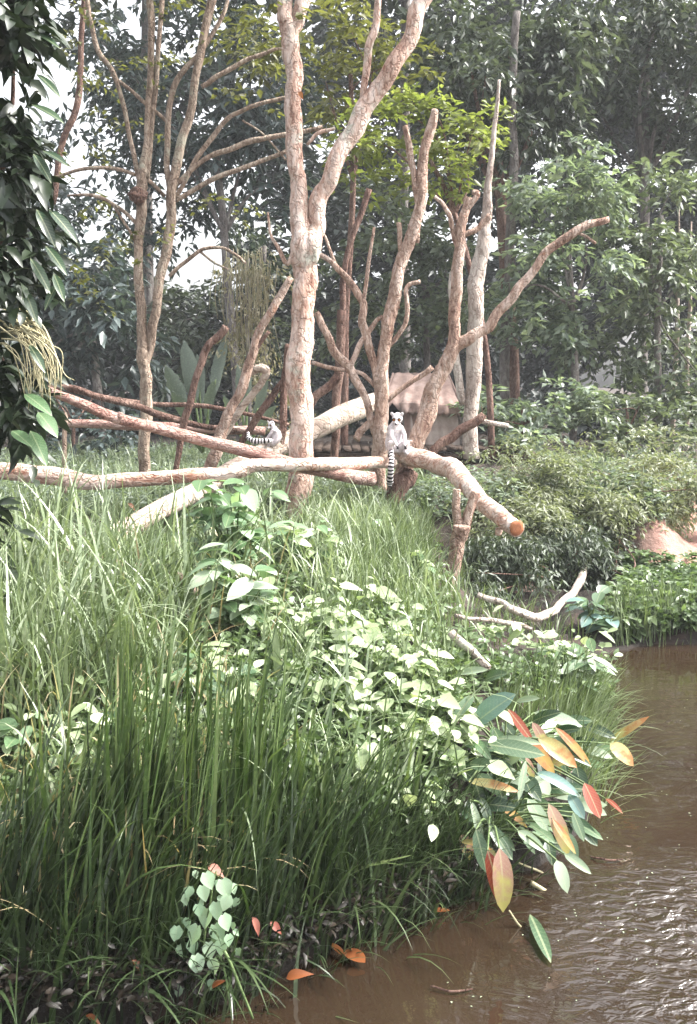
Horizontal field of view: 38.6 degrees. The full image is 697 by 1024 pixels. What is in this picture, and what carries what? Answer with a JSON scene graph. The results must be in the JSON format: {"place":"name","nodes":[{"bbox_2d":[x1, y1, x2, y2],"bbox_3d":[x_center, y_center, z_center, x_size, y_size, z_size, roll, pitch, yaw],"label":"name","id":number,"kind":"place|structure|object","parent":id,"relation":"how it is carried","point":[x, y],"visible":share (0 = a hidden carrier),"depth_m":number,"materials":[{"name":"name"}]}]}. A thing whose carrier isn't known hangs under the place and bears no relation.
{"place":"outdoors","nodes":[
{"label":"outdoors","id":0,"kind":"place"},
{"bbox_2d":[53,0,85,204],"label":"sapling trunk","id":1,"kind":"object","parent":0,"point":[71,119],"visible":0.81,"depth_m":11.46,"materials":[{"name":"brown plant"}]},
{"bbox_2d":[0,387,696,1023],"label":"ground","id":2,"kind":"structure","parent":0,"point":[668,539],"depth_m":7.10,"materials":[{"name":"soil"}]},
{"bbox_2d":[0,711,46,762],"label":"broadleaf shrub","id":3,"kind":"object","parent":2,"relation":"on","point":[9,742],"visible":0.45,"depth_m":3.99,"materials":[{"name":"green plant"}]},
{"bbox_2d":[0,0,84,602],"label":"dark tree","id":4,"kind":"object","parent":2,"relation":"on","point":[27,176],"visible":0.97,"depth_m":4.74,"materials":[{"name":"green plant"}]},
{"bbox_2d":[0,308,73,409],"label":"dry tendrils","id":5,"kind":"object","parent":4,"relation":"attached to","point":[27,332],"visible":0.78,"depth_m":4.71,"materials":[{"name":"beige plant"}]},
{"bbox_2d":[27,396,156,461],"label":"undergrowth bush","id":6,"kind":"object","parent":2,"relation":"on","point":[126,440],"visible":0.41,"depth_m":15.95,"materials":[{"name":"green plant"}]},
{"bbox_2d":[5,221,186,445],"bbox_3d":[-4.888,-3.048,17.625,3.682,4.254,3.613,0,7,0],"label":"broadleaf tree","id":7,"kind":"object","parent":2,"relation":"on","point":[89,318],"visible":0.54,"depth_m":17.40,"materials":[{"name":"green plant"}]},
{"bbox_2d":[0,437,286,740],"bbox_3d":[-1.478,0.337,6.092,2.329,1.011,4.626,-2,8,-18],"label":"tall grass","id":8,"kind":"structure","parent":2,"relation":"on","point":[30,678],"depth_m":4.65,"materials":[{"name":"green plant"}]},
{"bbox_2d":[64,0,235,434],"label":"tall tree","id":9,"kind":"object","parent":2,"relation":"on","point":[95,5],"visible":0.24,"depth_m":22.90,"materials":[{"name":"brown plant"}]},
{"bbox_2d":[0,502,349,956],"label":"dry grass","id":10,"kind":"structure","parent":2,"relation":"on","point":[144,848],"depth_m":4.02,"materials":[{"name":"green plant"}]},
{"bbox_2d":[67,390,288,426],"bbox_3d":[-1.997,-1.234,11.695,2.636,0.448,0.158,1,7,4],"label":"thin pole","id":11,"kind":"object","parent":2,"relation":"on","point":[183,404],"visible":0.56,"depth_m":11.70,"materials":[{"name":"brown plant"}]},
{"bbox_2d":[34,0,322,487],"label":"forked tree","id":12,"kind":"object","parent":2,"relation":"on","point":[137,194],"visible":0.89,"depth_m":10.58,"materials":[{"name":"brown plant"}]},
{"bbox_2d":[24,0,335,441],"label":"broadleaf tree","id":13,"kind":"object","parent":2,"relation":"on","point":[238,130],"visible":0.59,"depth_m":21.17,"materials":[{"name":"green plant"}]},
{"bbox_2d":[153,326,228,452],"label":"banana plant","id":14,"kind":"object","parent":2,"relation":"on","point":[174,383],"visible":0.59,"depth_m":13.56,"materials":[{"name":"green plant"}]},
{"bbox_2d":[0,817,390,1023],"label":"sedge","id":15,"kind":"object","parent":2,"relation":"on","point":[233,997],"visible":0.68,"depth_m":3.38,"materials":[{"name":"green plant"}]},
{"bbox_2d":[0,435,399,521],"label":"short grass","id":16,"kind":"structure","parent":2,"relation":"on","point":[161,460],"depth_m":10.41,"materials":[{"name":"green plant"}]},
{"bbox_2d":[203,276,293,467],"bbox_3d":[-1.006,-1.322,9.861,0.940,1.991,0.146,0,7,0],"label":"branch stick","id":17,"kind":"object","parent":16,"relation":"on","point":[221,431],"visible":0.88,"depth_m":9.81,"materials":[{"name":"brown wood"}]},
{"bbox_2d":[169,870,240,996],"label":"heart leaf vine","id":18,"kind":"object","parent":2,"relation":"on","point":[224,902],"visible":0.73,"depth_m":3.39,"materials":[{"name":"green plant"}]},
{"bbox_2d":[93,587,340,906],"bbox_3d":[-0.477,0.918,3.692,0.910,1.298,0.680,0,7,0],"label":"sedge","id":19,"kind":"object","parent":2,"relation":"on","point":[120,748],"visible":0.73,"depth_m":3.65,"materials":[{"name":"green plant"}]},
{"bbox_2d":[171,641,263,715],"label":"broadleaf shrub","id":20,"kind":"object","parent":2,"relation":"on","point":[256,665],"visible":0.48,"depth_m":4.58,"materials":[{"name":"green plant"}]},
{"bbox_2d":[100,502,340,561],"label":"tall grass","id":21,"kind":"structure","parent":2,"relation":"on","point":[168,517],"depth_m":8.81,"materials":[{"name":"green plant"}]},
{"bbox_2d":[117,221,329,430],"bbox_3d":[-3.049,-4.243,23.924,5.355,5.716,4.351,0,7,0],"label":"broadleaf tree","id":22,"kind":"object","parent":2,"relation":"on","point":[178,296],"visible":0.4,"depth_m":23.64,"materials":[{"name":"green plant"}]},
{"bbox_2d":[171,478,289,563],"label":"broadleaf shrub","id":23,"kind":"object","parent":2,"relation":"on","point":[225,517],"visible":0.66,"depth_m":6.09,"materials":[{"name":"green plant"}]},
{"bbox_2d":[89,393,374,550],"bbox_3d":[-0.996,-0.508,9.314,0.594,1.166,5.166,4,8,26],"label":"leaning log","id":24,"kind":"object","parent":2,"relation":"on","point":[333,419],"visible":0.45,"depth_m":10.05,"materials":[{"name":"beige wood"}]},
{"bbox_2d":[48,384,239,432],"bbox_3d":[-2.091,-1.039,10.087,1.991,0.508,0.113,-2,8,-16],"label":"crooked pole","id":25,"kind":"object","parent":24,"relation":"on","point":[139,407],"visible":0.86,"depth_m":10.05,"materials":[{"name":"brown wood"}]},
{"bbox_2d":[58,419,264,435],"bbox_3d":[-2.141,-0.967,11.369,2.378,0.186,0.123,0,7,0],"label":"level pole","id":26,"kind":"object","parent":24,"relation":"on","point":[103,424],"visible":0.45,"depth_m":11.33,"materials":[{"name":"brown wood"}]},
{"bbox_2d":[0,456,396,489],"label":"long log","id":27,"kind":"object","parent":24,"relation":"on","point":[237,470],"visible":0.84,"depth_m":8.88,"materials":[{"name":"brown wood"}]},
{"bbox_2d":[41,386,376,485],"bbox_3d":[-1.208,-0.672,9.038,3.122,1.000,0.398,-3,8,-23],"label":"slanting log","id":28,"kind":"object","parent":27,"relation":"on","point":[366,478],"visible":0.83,"depth_m":9.09,"materials":[{"name":"brown wood"}]},
{"bbox_2d":[173,325,228,469],"bbox_3d":[-1.436,-1.067,9.642,0.583,1.475,0.096,0,7,0],"label":"branch stick","id":29,"kind":"object","parent":24,"relation":"on","point":[218,336],"visible":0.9,"depth_m":9.60,"materials":[{"name":"brown wood"}]},
{"bbox_2d":[226,364,269,437],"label":"hooked branch","id":30,"kind":"object","parent":24,"relation":"on","point":[263,369],"visible":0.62,"depth_m":10.05,"materials":[{"name":"brown wood"}]},
{"bbox_2d":[246,421,283,447],"bbox_3d":[-0.828,-0.767,9.910,0.392,0.281,0.263,-6,9,-36],"label":"lemur","id":31,"kind":"object","parent":24,"relation":"on","point":[275,435],"visible":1,"depth_m":9.93,"materials":[{"name":"grey fur"}]},
{"bbox_2d":[279,344,288,454],"bbox_3d":[-0.650,-1.131,10.037,0.155,1.121,0.098,0,7,0],"label":"branch stick","id":32,"kind":"object","parent":24,"relation":"on","point":[283,412],"visible":0.61,"depth_m":10.02,"materials":[{"name":"brown wood"}]},
{"bbox_2d":[238,380,280,442],"bbox_3d":[-0.846,-1.073,10.145,0.610,0.839,0.098,0,7,0],"label":"branch stick","id":33,"kind":"object","parent":32,"relation":"attached to","point":[263,407],"visible":0.62,"depth_m":10.12,"materials":[{"name":"brown wood"}]},
{"bbox_2d":[312,374,340,406],"bbox_3d":[-0.298,-1.224,10.426,0.445,0.446,0.132,0,7,0],"label":"branch stick","id":34,"kind":"object","parent":24,"relation":"on","point":[328,386],"visible":0.69,"depth_m":10.39,"materials":[{"name":"brown wood"}]},
{"bbox_2d":[187,542,279,638],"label":"broadleaf shrub","id":35,"kind":"object","parent":2,"relation":"on","point":[245,587],"visible":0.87,"depth_m":5.22,"materials":[{"name":"green plant"}]},
{"bbox_2d":[0,686,471,1023],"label":"sedge","id":36,"kind":"object","parent":2,"relation":"on","point":[86,880],"visible":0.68,"depth_m":3.52,"materials":[{"name":"green plant"}]},
{"bbox_2d":[223,364,279,444],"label":"fan palm","id":37,"kind":"object","parent":2,"relation":"on","point":[261,395],"visible":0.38,"depth_m":12.93,"materials":[{"name":"green plant"}]},
{"bbox_2d":[0,629,510,1023],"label":"sedge","id":38,"kind":"object","parent":2,"relation":"on","point":[297,763],"visible":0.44,"depth_m":3.69,"materials":[{"name":"green plant"}]},
{"bbox_2d":[208,247,315,445],"bbox_3d":[-1.245,-2.168,13.977,1.277,2.987,1.566,3,8,21],"label":"vine hung tree","id":39,"kind":"object","parent":2,"relation":"on","point":[248,277],"visible":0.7,"depth_m":13.66,"materials":[{"name":"green plant"}]},
{"bbox_2d":[1,586,527,876],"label":"tall grass","id":40,"kind":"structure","parent":2,"relation":"on","point":[347,686],"depth_m":4.43,"materials":[{"name":"green plant"}]},
{"bbox_2d":[273,628,282,689],"bbox_3d":[-0.342,0.836,4.850,0.051,0.559,0.001,0,7,0],"label":"grass blade","id":41,"kind":"object","parent":2,"relation":"on","point":[276,646],"depth_m":4.83,"materials":[{"name":"green plant"}]},
{"bbox_2d":[0,818,571,1023],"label":"leaf litter","id":42,"kind":"object","parent":2,"relation":"on","point":[49,989],"visible":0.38,"depth_m":3.41,"materials":[{"name":"brown plant"}]},
{"bbox_2d":[220,576,377,713],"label":"creeper","id":43,"kind":"object","parent":2,"relation":"on","point":[354,674],"visible":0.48,"depth_m":4.90,"materials":[{"name":"green plant"}]},
{"bbox_2d":[260,520,342,573],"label":"broadleaf shrub","id":44,"kind":"object","parent":2,"relation":"on","point":[299,535],"visible":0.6,"depth_m":6.67,"materials":[{"name":"green plant"}]},
{"bbox_2d":[185,467,419,596],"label":"tall grass","id":45,"kind":"structure","parent":2,"relation":"on","point":[271,509],"depth_m":7.36,"materials":[{"name":"green plant"}]},
{"bbox_2d":[0,523,622,875],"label":"ground cover","id":46,"kind":"object","parent":2,"relation":"on","point":[232,640],"visible":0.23,"depth_m":4.68,"materials":[{"name":"green plant"}]},
{"bbox_2d":[4,676,111,749],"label":"creeper","id":47,"kind":"object","parent":46,"relation":"on","point":[78,708],"visible":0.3,"depth_m":4.13,"materials":[{"name":"green plant"}]},
{"bbox_2d":[118,620,272,687],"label":"creeper","id":48,"kind":"object","parent":46,"relation":"on","point":[216,661],"visible":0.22,"depth_m":4.69,"materials":[{"name":"green plant"}]},
{"bbox_2d":[448,629,490,670],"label":"fallen branch","id":49,"kind":"object","parent":46,"relation":"on","point":[480,661],"visible":0.88,"depth_m":5.29,"materials":[{"name":"beige wood"}]},
{"bbox_2d":[454,614,532,630],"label":"fallen branch","id":50,"kind":"object","parent":46,"relation":"on","point":[497,621],"visible":0.9,"depth_m":6.00,"materials":[{"name":"beige wood"}]},
{"bbox_2d":[197,0,452,451],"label":"leafy tree","id":51,"kind":"object","parent":2,"relation":"on","point":[385,50],"visible":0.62,"depth_m":14.31,"materials":[{"name":"green plant"}]},
{"bbox_2d":[330,310,346,456],"bbox_3d":[-0.126,-1.521,12.103,0.207,1.850,0.148,0,7,0],"label":"branch stick","id":52,"kind":"object","parent":2,"relation":"on","point":[340,346],"visible":0.52,"depth_m":12.05,"materials":[{"name":"brown wood"}]},
{"bbox_2d":[339,188,371,309],"bbox_3d":[0.088,-3.127,12.097,0.399,1.567,0.105,0,7,0],"label":"branch stick","id":53,"kind":"object","parent":52,"relation":"attached to","point":[355,227],"visible":0.84,"depth_m":12.06,"materials":[{"name":"brown wood"}]},
{"bbox_2d":[255,0,431,521],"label":"forked tree","id":54,"kind":"object","parent":2,"relation":"on","point":[308,223],"visible":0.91,"depth_m":9.14,"materials":[{"name":"brown plant"}]},
{"bbox_2d":[237,0,452,372],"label":"tall tree","id":55,"kind":"object","parent":2,"relation":"on","point":[402,11],"visible":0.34,"depth_m":22.45,"materials":[{"name":"green plant"}]},
{"bbox_2d":[0,437,696,522],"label":"ground cover","id":56,"kind":"object","parent":2,"relation":"on","point":[445,496],"visible":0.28,"depth_m":10.73,"materials":[{"name":"green plant"}]},
{"bbox_2d":[5,0,696,440],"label":"wood","id":57,"kind":"object","parent":2,"relation":"on","point":[337,232],"visible":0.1,"depth_m":31.34,"materials":[{"name":"green plant"}]},
{"bbox_2d":[270,577,465,689],"bbox_3d":[0.061,0.603,5.210,0.606,0.402,1.307,-4,9,-30],"label":"creeper","id":58,"kind":"object","parent":2,"relation":"on","point":[356,628],"visible":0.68,"depth_m":5.09,"materials":[{"name":"green plant"}]},
{"bbox_2d":[294,468,450,583],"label":"grass","id":59,"kind":"structure","parent":2,"relation":"on","point":[392,504],"depth_m":8.39,"materials":[{"name":"green plant"}]},
{"bbox_2d":[311,108,437,495],"bbox_3d":[0.260,-1.904,10.338,1.300,4.370,0.200,0,7,0],"label":"bare tree","id":60,"kind":"object","parent":2,"relation":"on","point":[376,422],"visible":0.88,"depth_m":10.29,"materials":[{"name":"brown plant"}]},
{"bbox_2d":[286,487,465,627],"bbox_3d":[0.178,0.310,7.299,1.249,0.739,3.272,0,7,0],"label":"tall grass","id":61,"kind":"structure","parent":2,"relation":"on","point":[355,571],"depth_m":6.64,"materials":[{"name":"green plant"}]},
{"bbox_2d":[293,729,460,841],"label":"creeper","id":62,"kind":"object","parent":2,"relation":"on","point":[433,831],"visible":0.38,"depth_m":4.22,"materials":[{"name":"green plant"}]},
{"bbox_2d":[316,556,449,648],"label":"creeper","id":63,"kind":"object","parent":2,"relation":"on","point":[394,606],"visible":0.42,"depth_m":5.92,"materials":[{"name":"green plant"}]},
{"bbox_2d":[235,719,557,983],"bbox_3d":[0.276,1.349,3.978,1.581,0.932,0.900,-2,8,-17],"label":"sedge","id":64,"kind":"object","parent":2,"relation":"on","point":[385,907],"visible":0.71,"depth_m":3.94,"materials":[{"name":"green plant"}]},
{"bbox_2d":[386,467,417,505],"bbox_3d":[0.526,-0.101,10.130,0.415,0.707,0.222,-6,9,-37],"label":"stump log","id":65,"kind":"object","parent":2,"relation":"on","point":[405,478],"visible":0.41,"depth_m":10.03,"materials":[{"name":"brown wood"}]},
{"bbox_2d":[394,446,523,536],"bbox_3d":[1.008,-0.248,9.032,0.416,0.614,2.676,-3,8,-19],"label":"sawn log","id":66,"kind":"object","parent":65,"relation":"on","point":[455,473],"visible":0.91,"depth_m":8.74,"materials":[{"name":"brown wood"}]},
{"bbox_2d":[385,412,411,486],"bbox_3d":[0.479,-0.630,9.941,0.304,0.733,0.403,-2,8,-18],"label":"lemur","id":67,"kind":"object","parent":66,"relation":"on","point":[395,442],"visible":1,"depth_m":9.89,"materials":[{"name":"grey fur"}]},
{"bbox_2d":[315,671,496,775],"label":"creeper","id":68,"kind":"object","parent":2,"relation":"on","point":[438,729],"visible":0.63,"depth_m":4.57,"materials":[{"name":"green plant"}]},
{"bbox_2d":[307,82,517,458],"bbox_3d":[0.835,-3.212,13.642,3.016,4.996,1.907,0,7,0],"label":"leafy tree","id":69,"kind":"object","parent":2,"relation":"on","point":[408,95],"visible":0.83,"depth_m":13.35,"materials":[{"name":"green plant"}]},
{"bbox_2d":[312,174,517,372],"bbox_3d":[1.262,-3.761,18.819,4.050,5.368,3.654,5,9,31],"label":"leafy tree","id":70,"kind":"object","parent":2,"relation":"on","point":[439,249],"visible":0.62,"depth_m":18.40,"materials":[{"name":"green plant"}]},
{"bbox_2d":[286,439,548,470],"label":"wooden platform","id":71,"kind":"structure","parent":2,"relation":"on","point":[321,449],"depth_m":14.24,"materials":[{"name":"brown wood"}]},
{"bbox_2d":[388,372,462,451],"bbox_3d":[1.118,-1.572,15.536,1.268,1.204,1.562,0,7,0],"label":"hut","id":72,"kind":"object","parent":71,"relation":"on","point":[406,401],"visible":0.43,"depth_m":14.96,"materials":[{"name":"wood"}]},
{"bbox_2d":[358,654,514,779],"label":"creeper","id":73,"kind":"object","parent":2,"relation":"on","point":[473,721],"visible":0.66,"depth_m":4.65,"materials":[{"name":"green plant"}]},
{"bbox_2d":[442,489,479,590],"bbox_3d":[0.891,0.353,8.003,0.238,1.057,0.399,3,8,25],"label":"forked post","id":74,"kind":"object","parent":2,"relation":"on","point":[460,530],"visible":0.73,"depth_m":7.90,"materials":[{"name":"brown plant"}]},
{"bbox_2d":[365,724,583,949],"bbox_3d":[0.501,1.388,4.193,1.205,0.869,0.742,-5,9,-32],"label":"sedge","id":75,"kind":"object","parent":2,"relation":"on","point":[467,890],"visible":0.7,"depth_m":4.18,"materials":[{"name":"green plant"}]},
{"bbox_2d":[448,79,500,458],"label":"pale tree","id":76,"kind":"object","parent":2,"relation":"on","point":[469,398],"visible":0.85,"depth_m":12.69,"materials":[{"name":"brown plant"}]},
{"bbox_2d":[385,502,597,654],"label":"tall grass","id":77,"kind":"structure","parent":2,"relation":"on","point":[505,613],"depth_m":6.89,"materials":[{"name":"green plant"}]},
{"bbox_2d":[393,189,609,475],"bbox_3d":[1.479,-1.437,10.095,2.237,3.550,0.209,0,7,0],"label":"bare tree","id":78,"kind":"object","parent":2,"relation":"on","point":[457,343],"visible":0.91,"depth_m":9.98,"materials":[{"name":"brown plant"}]},
{"bbox_2d":[428,412,508,453],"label":"broken branch","id":79,"kind":"object","parent":78,"relation":"attached to","point":[440,444],"visible":0.85,"depth_m":10.25,"materials":[{"name":"brown plant"}]},
{"bbox_2d":[383,0,634,425],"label":"tall tree","id":80,"kind":"object","parent":2,"relation":"on","point":[471,82],"visible":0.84,"depth_m":16.84,"materials":[{"name":"green plant"}]},
{"bbox_2d":[499,10,520,431],"bbox_3d":[2.703,-4.541,16.749,0.253,7.324,0.210,3,8,24],"label":"sapling trunk","id":81,"kind":"object","parent":2,"relation":"on","point":[504,360],"visible":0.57,"depth_m":16.60,"materials":[{"name":"grey plant"}]},
{"bbox_2d":[445,370,615,462],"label":"undergrowth bush","id":82,"kind":"object","parent":2,"relation":"on","point":[522,417],"visible":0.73,"depth_m":14.72,"materials":[{"name":"green plant"}]},
{"bbox_2d":[476,565,586,621],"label":"fallen branch","id":83,"kind":"object","parent":2,"relation":"on","point":[560,603],"visible":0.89,"depth_m":6.84,"materials":[{"name":"beige wood"}]},
{"bbox_2d":[459,759,606,911],"bbox_3d":[0.759,1.315,4.285,0.617,0.449,1.204,3,8,20],"label":"water plant","id":84,"kind":"object","parent":2,"relation":"on","point":[497,867],"visible":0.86,"depth_m":4.26,"materials":[{"name":"green plant"}]},
{"bbox_2d":[447,513,619,616],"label":"feathery bush","id":85,"kind":"object","parent":2,"relation":"on","point":[506,558],"visible":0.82,"depth_m":9.28,"materials":[{"name":"green plant"}]},
{"bbox_2d":[436,428,657,587],"bbox_3d":[2.037,-0.043,10.577,2.344,1.680,2.995,0,7,0],"label":"feathery bush","id":86,"kind":"object","parent":2,"relation":"on","point":[545,510],"visible":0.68,"depth_m":10.32,"materials":[{"name":"green plant"}]},
{"bbox_2d":[477,605,622,661],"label":"creeper","id":87,"kind":"object","parent":2,"relation":"on","point":[520,630],"visible":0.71,"depth_m":6.18,"materials":[{"name":"green plant"}]},
{"bbox_2d":[474,639,626,793],"bbox_3d":[1.324,1.107,5.686,0.730,0.925,1.650,5,9,34],"label":"sedge","id":88,"kind":"object","parent":2,"relation":"on","point":[552,698],"visible":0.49,"depth_m":5.52,"materials":[{"name":"green plant"}]},
{"bbox_2d":[454,666,648,825],"bbox_3d":[0.983,1.088,5.021,0.883,0.614,1.521,3,8,22],"label":"water plant","id":89,"kind":"object","parent":2,"relation":"on","point":[560,750],"visible":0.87,"depth_m":4.67,"materials":[{"name":"green plant"}]},
{"bbox_2d":[460,130,647,456],"bbox_3d":[3.264,-3.305,16.140,2.997,5.220,3.067,0,7,0],"label":"leafy tree","id":90,"kind":"object","parent":2,"relation":"on","point":[555,334],"visible":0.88,"depth_m":15.84,"materials":[{"name":"green plant"}]},
{"bbox_2d":[533,638,617,694],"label":"broadleaf shrub","id":91,"kind":"object","parent":2,"relation":"on","point":[592,663],"visible":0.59,"depth_m":6.07,"materials":[{"name":"green plant"}]},
{"bbox_2d":[565,585,618,633],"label":"broadleaf shrub","id":92,"kind":"object","parent":2,"relation":"on","point":[600,622],"visible":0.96,"depth_m":8.37,"materials":[{"name":"green plant"}]},
{"bbox_2d":[572,526,638,590],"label":"leafy bush","id":93,"kind":"object","parent":2,"relation":"on","point":[593,578],"visible":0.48,"depth_m":9.79,"materials":[{"name":"green plant"}]},
{"bbox_2d":[522,0,696,160],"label":"tall tree","id":94,"kind":"object","parent":2,"relation":"on","point":[579,5],"visible":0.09,"depth_m":22.57,"materials":[{"name":"green plant"}]},
{"bbox_2d":[526,0,696,446],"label":"tall tree","id":95,"kind":"object","parent":2,"relation":"on","point":[672,18],"visible":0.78,"depth_m":18.84,"materials":[{"name":"green plant"}]},
{"bbox_2d":[557,639,666,823],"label":"sedge","id":96,"kind":"object","parent":2,"relation":"on","point":[600,709],"visible":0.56,"depth_m":5.60,"materials":[{"name":"green plant"}]},
{"bbox_2d":[548,148,696,453],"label":"leafy tree","id":97,"kind":"object","parent":2,"relation":"on","point":[660,262],"visible":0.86,"depth_m":16.62,"materials":[{"name":"green plant"}]},
{"bbox_2d":[550,377,696,469],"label":"undergrowth bush","id":98,"kind":"object","parent":2,"relation":"on","point":[621,427],"visible":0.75,"depth_m":15.13,"materials":[{"name":"green plant"}]},
{"bbox_2d":[567,423,696,561],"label":"feathery bush","id":99,"kind":"object","parent":2,"relation":"on","point":[668,463],"visible":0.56,"depth_m":10.72,"materials":[{"name":"green plant"}]},
{"bbox_2d":[594,570,696,646],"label":"sedge","id":100,"kind":"object","parent":2,"relation":"on","point":[644,622],"visible":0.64,"depth_m":8.43,"materials":[{"name":"green plant"}]},
{"bbox_2d":[600,548,696,643],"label":"ground cover","id":101,"kind":"object","parent":2,"relation":"on","point":[681,570],"visible":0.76,"depth_m":8.92,"materials":[{"name":"green plant"}]},
{"bbox_2d":[668,209,679,449],"bbox_3d":[5.719,-2.904,17.365,0.110,4.611,0.124,-5,9,-35],"label":"sapling trunk","id":102,"kind":"object","parent":2,"relation":"on","point":[673,421],"visible":0.23,"depth_m":17.32,"materials":[{"name":"brown plant"}]},
{"bbox_2d":[0,0,696,387],"label":"sky","id":103,"kind":"structure","parent":0,"point":[196,269],"materials":[{"name":"white"}]},
{"bbox_2d":[224,533,509,749],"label":"tall grass","id":104,"kind":"structure","parent":0,"point":[403,645],"depth_m":5.20,"materials":[{"name":"green plant"}]},
{"bbox_2d":[156,644,696,1023],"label":"water","id":105,"kind":"structure","parent":0,"point":[504,967],"depth_m":3.96,"materials":[{"name":"brown liquid"}]},
{"bbox_2d":[529,914,551,962],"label":"drifting leaf","id":106,"kind":"object","parent":105,"relation":"on","point":[540,935],"visible":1,"depth_m":3.93,"materials":[{"name":"green plant"}]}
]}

